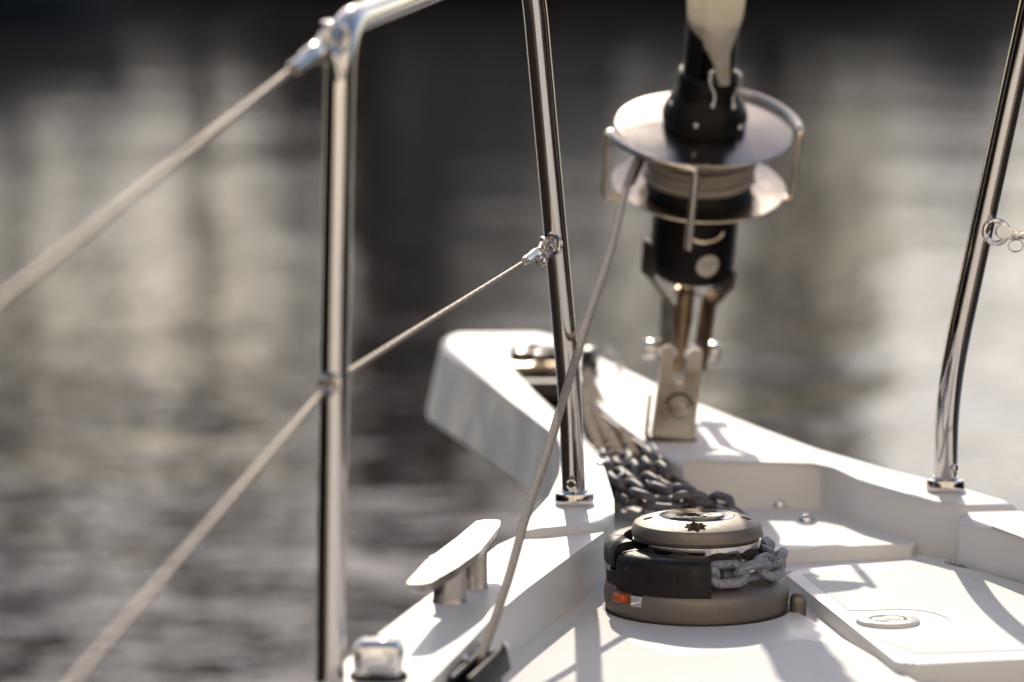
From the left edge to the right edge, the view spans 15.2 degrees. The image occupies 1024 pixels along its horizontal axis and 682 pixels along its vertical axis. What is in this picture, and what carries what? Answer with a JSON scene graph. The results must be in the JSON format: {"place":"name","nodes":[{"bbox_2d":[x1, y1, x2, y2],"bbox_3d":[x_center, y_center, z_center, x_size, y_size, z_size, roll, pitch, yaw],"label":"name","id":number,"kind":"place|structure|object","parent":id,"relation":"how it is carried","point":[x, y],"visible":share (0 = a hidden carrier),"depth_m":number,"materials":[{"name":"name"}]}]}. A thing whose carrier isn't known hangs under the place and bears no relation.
{"place":"outdoors","nodes":[
{"label":"outdoors","id":0,"kind":"place"},
{"bbox_2d":[0,0,1023,681],"bbox_3d":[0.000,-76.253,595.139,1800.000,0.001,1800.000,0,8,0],"label":"water","id":1,"kind":"structure","parent":0,"point":[158,366],"depth_m":18.14,"materials":[{"name":"grey liquid"}]},
{"bbox_2d":[342,333,1023,681],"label":"sailing yacht","id":2,"kind":"object","parent":1,"relation":"on","point":[892,576],"visible":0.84,"depth_m":4.26,"materials":[{"name":"plastic"}]},
{"bbox_2d":[349,636,407,681],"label":"fairlead","id":3,"kind":"object","parent":2,"relation":"on","point":[378,658],"visible":1,"depth_m":3.53,"materials":[{"name":"silver metal"}]},
{"bbox_2d":[407,519,499,604],"bbox_3d":[-0.058,0.239,3.895,0.052,0.054,0.360,1,8,9],"label":"mooring cleat","id":4,"kind":"object","parent":2,"relation":"on","point":[452,572],"visible":1,"depth_m":3.89,"materials":[{"name":"silver metal"}]},
{"bbox_2d":[316,0,593,681],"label":"pulpit rail","id":5,"kind":"object","parent":2,"relation":"on","point":[350,23],"visible":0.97,"depth_m":3.52,"materials":[{"name":"silver metal"}]},
{"bbox_2d":[0,20,345,305],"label":"lifeline","id":6,"kind":"object","parent":5,"relation":"attached to","point":[313,52],"visible":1,"depth_m":3.15,"materials":[{"name":"metal"}]},
{"bbox_2d":[68,236,547,681],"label":"lifeline","id":7,"kind":"object","parent":5,"relation":"attached to","point":[538,252],"visible":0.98,"depth_m":3.29,"materials":[{"name":"metal"}]},
{"bbox_2d":[448,639,510,681],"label":"turning block","id":8,"kind":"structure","parent":2,"relation":"on","point":[494,666],"depth_m":3.67,"materials":[{"name":"black plastic"}]},
{"bbox_2d":[477,157,644,663],"bbox_3d":[0.063,0.036,4.273,0.022,0.394,1.241,1,8,9],"label":"furling line","id":9,"kind":"object","parent":8,"relation":"attached to","point":[635,169],"visible":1,"depth_m":4.15,"materials":[{"name":"fabric"}]},
{"bbox_2d":[501,340,667,494],"bbox_3d":[0.075,0.098,5.086,0.107,0.092,0.856,-1,8,-8],"label":"bow roller","id":10,"kind":"object","parent":2,"relation":"on","point":[542,384],"visible":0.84,"depth_m":5.35,"materials":[{"name":"silver metal"}]},
{"bbox_2d":[581,387,604,452],"bbox_3d":[0.102,0.108,4.956,0.023,0.042,0.402,0,8,-2],"label":"anchor rope","id":11,"kind":"object","parent":2,"relation":"attached to","point":[593,436],"visible":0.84,"depth_m":4.93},
{"bbox_2d":[580,347,621,371],"bbox_3d":[0.122,0.030,5.319,0.062,0.044,0.033,2,8,17],"label":"shackle","id":12,"kind":"object","parent":2,"relation":"on","point":[589,355],"visible":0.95,"depth_m":5.31,"materials":[{"name":"silver metal"}]},
{"bbox_2d":[579,364,623,457],"bbox_3d":[0.113,0.091,5.045,0.032,0.054,0.622,0,8,-2],"label":"anchor rope","id":13,"kind":"object","parent":2,"relation":"attached to","point":[613,446],"visible":0.73,"depth_m":4.96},
{"bbox_2d":[590,378,638,461],"bbox_3d":[0.130,0.099,4.995,0.022,0.038,0.524,-1,8,-5],"label":"anchor rope","id":14,"kind":"object","parent":2,"relation":"attached to","point":[626,439],"visible":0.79,"depth_m":4.84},
{"bbox_2d":[644,344,702,441],"bbox_3d":[0.201,0.066,4.796,0.072,0.126,0.038,0,8,0],"label":"chainplate","id":15,"kind":"object","parent":2,"relation":"on","point":[675,412],"visible":1,"depth_m":4.78,"materials":[{"name":"silver metal"}]},
{"bbox_2d":[601,16,803,372],"bbox_3d":[0.237,-0.185,4.887,0.237,0.486,0.252,5,9,33],"label":"roller furler","id":16,"kind":"object","parent":15,"relation":"attached to","point":[701,142],"visible":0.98,"depth_m":4.86,"materials":[{"name":"black plastic"}]},
{"bbox_2d":[687,0,744,85],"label":"furled sail","id":17,"kind":"object","parent":16,"relation":"attached to","point":[714,25],"visible":1,"depth_m":4.77,"materials":[{"name":"fabric"}]},
{"bbox_2d":[599,445,787,588],"bbox_3d":[0.202,0.194,4.403,0.163,0.057,0.688,0,8,-4],"label":"anchor chain","id":18,"kind":"object","parent":2,"relation":"on","point":[655,479],"visible":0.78,"depth_m":4.52,"materials":[{"name":"grey metal"}]},
{"bbox_2d":[602,508,789,626],"bbox_3d":[0.200,0.238,4.159,0.204,0.103,0.209,0,8,0],"label":"windlass","id":19,"kind":"object","parent":2,"relation":"on","point":[661,575],"visible":0.94,"depth_m":4.09,"materials":[{"name":"grey metal"}]},
{"bbox_2d":[789,592,806,616],"bbox_3d":[0.309,0.292,4.146,0.019,0.042,0.019,0,8,0],"label":"bumper stop","id":20,"kind":"object","parent":2,"relation":"on","point":[797,601],"visible":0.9,"depth_m":4.14,"materials":[{"name":"brown"}]},
{"bbox_2d":[926,0,1023,492],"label":"pulpit rail","id":21,"kind":"object","parent":2,"relation":"on","point":[944,478],"visible":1,"depth_m":4.33,"materials":[{"name":"silver metal"}]},
{"bbox_2d":[995,224,1023,251],"bbox_3d":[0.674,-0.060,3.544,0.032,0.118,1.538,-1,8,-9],"label":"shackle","id":22,"kind":"object","parent":21,"relation":"attached to","point":[1003,231],"visible":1,"depth_m":4.29,"materials":[{"name":"silver metal"}]}
]}

